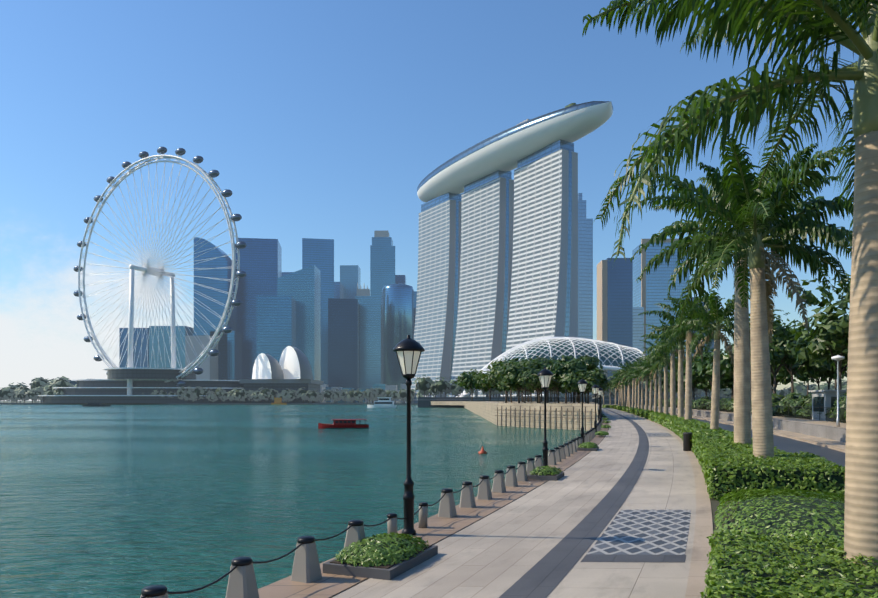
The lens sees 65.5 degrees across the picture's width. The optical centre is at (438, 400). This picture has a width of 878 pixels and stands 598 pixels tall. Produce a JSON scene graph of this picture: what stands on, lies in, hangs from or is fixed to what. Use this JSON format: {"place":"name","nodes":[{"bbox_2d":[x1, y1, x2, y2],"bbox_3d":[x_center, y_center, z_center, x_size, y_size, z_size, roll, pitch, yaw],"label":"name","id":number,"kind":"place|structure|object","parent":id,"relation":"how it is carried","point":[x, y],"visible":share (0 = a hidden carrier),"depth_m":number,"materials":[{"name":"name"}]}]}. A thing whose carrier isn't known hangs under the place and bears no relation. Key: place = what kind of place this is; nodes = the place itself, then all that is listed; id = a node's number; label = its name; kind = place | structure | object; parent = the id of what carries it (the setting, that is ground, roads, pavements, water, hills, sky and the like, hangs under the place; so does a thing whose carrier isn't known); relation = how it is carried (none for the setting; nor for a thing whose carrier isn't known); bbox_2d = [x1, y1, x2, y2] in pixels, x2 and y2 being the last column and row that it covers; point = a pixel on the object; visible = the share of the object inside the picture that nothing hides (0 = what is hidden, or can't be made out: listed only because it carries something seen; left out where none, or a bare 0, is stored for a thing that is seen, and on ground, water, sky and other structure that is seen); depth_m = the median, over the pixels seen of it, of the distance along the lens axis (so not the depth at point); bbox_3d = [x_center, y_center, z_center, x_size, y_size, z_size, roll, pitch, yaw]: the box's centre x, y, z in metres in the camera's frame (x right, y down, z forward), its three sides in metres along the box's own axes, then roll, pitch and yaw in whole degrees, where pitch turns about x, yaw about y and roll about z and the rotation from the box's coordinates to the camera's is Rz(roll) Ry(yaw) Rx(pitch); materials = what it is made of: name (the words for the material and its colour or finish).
{"place":"outdoors","nodes":[
{"label":"outdoors","id":0,"kind":"place"},
{"bbox_2d":[0,265,193,400],"bbox_3d":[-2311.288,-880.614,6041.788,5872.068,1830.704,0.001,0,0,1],"label":"cloud","id":1,"kind":"structure","parent":0,"point":[38,339],"depth_m":6058.98,"materials":[{"name":"white"}]},
{"bbox_2d":[37,368,242,402],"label":"ferris wheel terminal","id":2,"kind":"object","parent":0,"point":[112,387],"visible":0.67,"depth_m":642.70,"materials":[{"name":"grey concrete"}]},
{"bbox_2d":[0,401,417,404],"bbox_3d":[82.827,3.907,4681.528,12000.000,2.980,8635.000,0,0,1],"label":"shoreline","id":3,"kind":"structure","parent":0,"point":[9,402],"depth_m":644.30,"materials":[{"name":"grey"}]},
{"bbox_2d":[73,147,246,394],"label":"ferris wheel","id":4,"kind":"object","parent":3,"relation":"on","point":[145,269],"visible":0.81,"depth_m":655.92,"materials":[{"name":"white metal"}]},
{"bbox_2d":[239,346,323,402],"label":"shell pavilions","id":5,"kind":"object","parent":3,"relation":"on","point":[291,369],"visible":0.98,"depth_m":657.63,"materials":[{"name":"white"}]},
{"bbox_2d":[0,375,846,402],"bbox_3d":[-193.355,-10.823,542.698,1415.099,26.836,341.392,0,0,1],"label":"tree","id":6,"kind":"object","parent":3,"relation":"on","point":[426,386],"visible":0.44,"depth_m":644.91,"materials":[{"name":"green plant"}]},
{"bbox_2d":[411,101,612,402],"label":"hotel towers","id":7,"kind":"structure","parent":3,"relation":"on","point":[497,260],"depth_m":567.54,"materials":[{"name":"grey concrete"}]},
{"bbox_2d":[432,337,644,396],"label":"domed roof","id":8,"kind":"structure","parent":3,"relation":"on","point":[608,355],"depth_m":410.63,"materials":[{"name":"silver metal"}]},
{"bbox_2d":[42,231,416,402],"bbox_3d":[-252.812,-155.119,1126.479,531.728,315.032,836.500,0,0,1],"label":"skyscrapers","id":9,"kind":"structure","parent":0,"point":[347,332],"depth_m":1056.87,"materials":[{"name":"blue glass"}]},
{"bbox_2d":[0,404,602,597],"bbox_3d":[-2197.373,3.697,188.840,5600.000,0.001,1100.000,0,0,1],"label":"water","id":10,"kind":"structure","parent":0,"point":[123,500],"depth_m":31.19,"materials":[{"name":"teal liquid"}]},
{"bbox_2d":[82,403,110,406],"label":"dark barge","id":11,"kind":"object","parent":10,"relation":"on","point":[94,405],"visible":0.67,"depth_m":422.09,"materials":[{"name":"grey metal"}]},
{"bbox_2d":[271,398,286,404],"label":"boat","id":12,"kind":"object","parent":10,"relation":"on","point":[277,401],"visible":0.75,"depth_m":632.72,"materials":[{"name":"orange"}]},
{"bbox_2d":[318,419,368,428],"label":"red boat","id":13,"kind":"object","parent":10,"relation":"on","point":[344,424],"visible":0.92,"depth_m":90.22,"materials":[{"name":"red"}]},
{"bbox_2d":[367,397,396,407],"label":"white ferry","id":14,"kind":"object","parent":10,"relation":"in","point":[384,402],"visible":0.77,"depth_m":348.42,"materials":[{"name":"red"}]},
{"bbox_2d":[478,446,486,453],"bbox_3d":[3.046,3.537,47.714,0.600,0.720,0.571,0,0,1],"label":"mooring buoy","id":15,"kind":"object","parent":10,"relation":"in","point":[482,451],"visible":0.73,"depth_m":47.54,"materials":[{"name":"red paint"}]},
{"bbox_2d":[0,0,861,389],"label":"sky","id":16,"kind":"structure","parent":0,"point":[320,119],"materials":[{"name":"blue"}]},
{"bbox_2d":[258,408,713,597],"bbox_3d":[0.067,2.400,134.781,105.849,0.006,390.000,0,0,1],"label":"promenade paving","id":17,"kind":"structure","parent":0,"point":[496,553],"depth_m":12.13,"materials":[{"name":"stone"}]},
{"bbox_2d":[140,412,602,597],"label":"bollards","id":18,"kind":"object","parent":17,"relation":"on","point":[242,583],"visible":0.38,"depth_m":11.57,"materials":[{"name":"concrete"}]},
{"bbox_2d":[141,438,578,597],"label":"bollard chain","id":19,"kind":"object","parent":18,"relation":"on","point":[223,576],"visible":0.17,"depth_m":8.88,"materials":[{"name":"black paint"}]},
{"bbox_2d":[323,410,610,579],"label":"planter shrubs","id":20,"kind":"object","parent":17,"relation":"on","point":[385,556],"visible":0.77,"depth_m":9.68,"materials":[{"name":"green plant"}]},
{"bbox_2d":[393,335,603,535],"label":"street lamps","id":21,"kind":"object","parent":17,"relation":"on","point":[408,350],"visible":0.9,"depth_m":12.19,"materials":[{"name":"black metal"}]},
{"bbox_2d":[499,408,648,597],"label":"promenade band","id":22,"kind":"object","parent":17,"relation":"on","point":[545,575],"visible":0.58,"depth_m":11.68,"materials":[{"name":"grey stone"}]},
{"bbox_2d":[581,433,690,561],"bbox_3d":[8.449,2.393,26.642,1.801,0.001,50.594,0,0,18],"label":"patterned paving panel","id":23,"kind":"object","parent":17,"relation":"on","point":[644,535],"visible":0.96,"depth_m":11.85,"materials":[{"name":"grey tile"}]},
{"bbox_2d":[683,432,692,450],"bbox_3d":[11.857,1.957,32.555,0.418,0.880,0.418,0,0,1],"label":"litter bin","id":24,"kind":"object","parent":17,"relation":"on","point":[687,442],"visible":0.98,"depth_m":32.40,"materials":[{"name":"black metal"}]},
{"bbox_2d":[271,407,747,597],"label":"land","id":25,"kind":"structure","parent":0,"point":[714,503],"depth_m":14.56,"materials":[{"name":"green soil"}]},
{"bbox_2d":[607,377,616,404],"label":"palm","id":26,"kind":"object","parent":25,"relation":"on","point":[615,390],"visible":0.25,"depth_m":212.24,"materials":[{"name":"green"}]},
{"bbox_2d":[611,382,626,405],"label":"palm","id":27,"kind":"object","parent":25,"relation":"on","point":[619,392],"visible":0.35,"depth_m":201.88,"materials":[{"name":"green"}]},
{"bbox_2d":[610,373,630,405],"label":"palm","id":28,"kind":"object","parent":25,"relation":"on","point":[620,389],"visible":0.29,"depth_m":192.02,"materials":[{"name":"green"}]},
{"bbox_2d":[611,370,631,405],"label":"palm","id":29,"kind":"object","parent":25,"relation":"on","point":[622,395],"visible":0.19,"depth_m":182.31,"materials":[{"name":"green"}]},
{"bbox_2d":[612,371,634,406],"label":"palm","id":30,"kind":"object","parent":25,"relation":"on","point":[621,386],"visible":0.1,"depth_m":172.88,"materials":[{"name":"green"}]},
{"bbox_2d":[611,361,640,406],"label":"palm","id":31,"kind":"object","parent":25,"relation":"on","point":[629,391],"visible":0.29,"depth_m":154.45,"materials":[{"name":"green"}]},
{"bbox_2d":[618,376,634,406],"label":"palm","id":32,"kind":"object","parent":25,"relation":"on","point":[624,383],"visible":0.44,"depth_m":163.45,"materials":[{"name":"green"}]},
{"bbox_2d":[618,362,645,407],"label":"palm","id":33,"kind":"object","parent":25,"relation":"on","point":[625,373],"visible":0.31,"depth_m":145.35,"materials":[{"name":"green"}]},
{"bbox_2d":[623,365,649,407],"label":"palm","id":34,"kind":"object","parent":25,"relation":"on","point":[631,379],"visible":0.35,"depth_m":136.57,"materials":[{"name":"green"}]},
{"bbox_2d":[623,364,649,408],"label":"palm","id":35,"kind":"object","parent":25,"relation":"on","point":[634,365],"visible":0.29,"depth_m":127.81,"materials":[{"name":"green"}]},
{"bbox_2d":[625,368,653,408],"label":"palm","id":36,"kind":"object","parent":25,"relation":"on","point":[642,393],"visible":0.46,"depth_m":119.51,"materials":[{"name":"green"}]},
{"bbox_2d":[627,358,663,409],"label":"palm","id":37,"kind":"object","parent":25,"relation":"on","point":[646,397],"visible":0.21,"depth_m":111.06,"materials":[{"name":"green"}]},
{"bbox_2d":[630,357,668,410],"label":"palm","id":38,"kind":"object","parent":25,"relation":"on","point":[651,394],"visible":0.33,"depth_m":103.09,"materials":[{"name":"green"}]},
{"bbox_2d":[637,359,669,411],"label":"palm","id":39,"kind":"object","parent":25,"relation":"on","point":[654,376],"visible":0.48,"depth_m":95.16,"materials":[{"name":"green"}]},
{"bbox_2d":[636,346,677,412],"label":"palm","id":40,"kind":"object","parent":25,"relation":"on","point":[659,392],"visible":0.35,"depth_m":87.04,"materials":[{"name":"green"}]},
{"bbox_2d":[639,340,685,413],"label":"palm","id":41,"kind":"object","parent":25,"relation":"on","point":[664,357],"visible":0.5,"depth_m":79.03,"materials":[{"name":"green"}]},
{"bbox_2d":[640,320,705,415],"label":"palm","id":42,"kind":"object","parent":25,"relation":"on","point":[672,388],"visible":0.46,"depth_m":71.20,"materials":[{"name":"green"}]},
{"bbox_2d":[646,311,712,416],"bbox_3d":[22.343,-2.873,63.519,6.486,10.545,6.258,0,0,-24],"label":"palm","id":43,"kind":"object","parent":25,"relation":"on","point":[681,353],"visible":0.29,"depth_m":63.24,"materials":[{"name":"green plant"}]},
{"bbox_2d":[638,290,732,419],"bbox_3d":[20.936,-3.282,56.727,6.967,11.376,7.348,0,0,-28],"label":"palm","id":44,"kind":"object","parent":25,"relation":"on","point":[689,336],"visible":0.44,"depth_m":56.36,"materials":[{"name":"green plant"}]},
{"bbox_2d":[664,289,782,428],"bbox_3d":[15.647,-2.004,38.043,5.708,8.826,5.404,0,0,-9],"label":"palm","id":45,"kind":"object","parent":25,"relation":"on","point":[716,317],"visible":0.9,"depth_m":38.11,"materials":[{"name":"green plant"}]},
{"bbox_2d":[582,0,877,566],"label":"palm","id":46,"kind":"object","parent":25,"relation":"on","point":[822,20],"visible":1,"depth_m":6.96,"materials":[{"name":"green plant"}]},
{"bbox_2d":[602,405,877,597],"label":"hedges","id":47,"kind":"object","parent":25,"relation":"on","point":[788,517],"visible":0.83,"depth_m":11.02,"materials":[{"name":"green plant"}]},
{"bbox_2d":[630,143,852,444],"bbox_3d":[11.403,-3.444,25.787,7.555,11.688,7.179,0,0,27],"label":"palm","id":48,"kind":"object","parent":25,"relation":"on","point":[742,402],"visible":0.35,"depth_m":25.36,"materials":[{"name":"green plant"}]},
{"bbox_2d":[630,130,853,458],"bbox_3d":[8.826,-2.369,19.159,6.309,9.553,6.864,0,0,45],"label":"palm","id":49,"kind":"object","parent":25,"relation":"on","point":[759,210],"visible":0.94,"depth_m":18.86,"materials":[{"name":"green plant"}]},
{"bbox_2d":[578,193,717,396],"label":"skyscrapers","id":50,"kind":"structure","parent":0,"point":[624,298],"depth_m":796.39,"materials":[{"name":"blue glass"}]},
{"bbox_2d":[598,404,842,422],"bbox_3d":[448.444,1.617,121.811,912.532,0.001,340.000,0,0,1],"label":"ground","id":51,"kind":"structure","parent":0,"point":[725,411],"depth_m":69.26,"materials":[{"name":"grey concrete"}]},
{"bbox_2d":[648,273,850,399],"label":"roadside trees","id":52,"kind":"object","parent":51,"relation":"on","point":[801,353],"visible":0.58,"depth_m":77.53,"materials":[{"name":"green plant"}]},
{"bbox_2d":[653,392,846,422],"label":"roadside shrubs","id":53,"kind":"object","parent":51,"relation":"on","point":[802,403],"visible":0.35,"depth_m":67.56,"materials":[{"name":"green plant"}]},
{"bbox_2d":[808,390,846,420],"bbox_3d":[32.699,0.372,55.188,4.200,2.450,3.000,0,0,7],"label":"utility kiosk","id":54,"kind":"object","parent":51,"relation":"on","point":[823,398],"visible":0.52,"depth_m":54.34,"materials":[{"name":"white metal"}]},
{"bbox_2d":[676,415,844,486],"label":"road","id":55,"kind":"structure","parent":0,"point":[787,445],"depth_m":35.56,"materials":[{"name":"grey asphalt"}]},
{"bbox_2d":[598,405,845,451],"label":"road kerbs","id":56,"kind":"structure","parent":55,"relation":"on","point":[827,434],"depth_m":47.53,"materials":[{"name":"concrete"}]},
{"bbox_2d":[692,403,845,420],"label":"roadside fence","id":57,"kind":"object","parent":56,"relation":"on","point":[795,416],"visible":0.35,"depth_m":63.14,"materials":[{"name":"grey metal"}]},
{"bbox_2d":[831,355,844,426],"bbox_3d":[23.575,-0.543,40.348,0.720,4.280,0.702,0,0,1],"label":"street light","id":58,"kind":"object","parent":56,"relation":"on","point":[837,358],"visible":0.92,"depth_m":40.30,"materials":[{"name":"silver metal"}]},
{"label":"ground","id":59,"kind":"structure","parent":0,"visible":0},
{"bbox_2d":[430,395,598,430],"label":"seawall","id":60,"kind":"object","parent":59,"relation":"on","point":[561,415],"visible":0.73,"depth_m":93.24,"materials":[{"name":"brown concrete"}]},
{"bbox_2d":[454,355,610,403],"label":"trees","id":61,"kind":"object","parent":60,"relation":"on","point":[522,376],"visible":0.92,"depth_m":100.73,"materials":[{"name":"green plant"}]},
{"bbox_2d":[418,395,730,406],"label":"quay","id":62,"kind":"structure","parent":59,"relation":"on","point":[423,401],"depth_m":364.29,"materials":[{"name":"grey concrete"}]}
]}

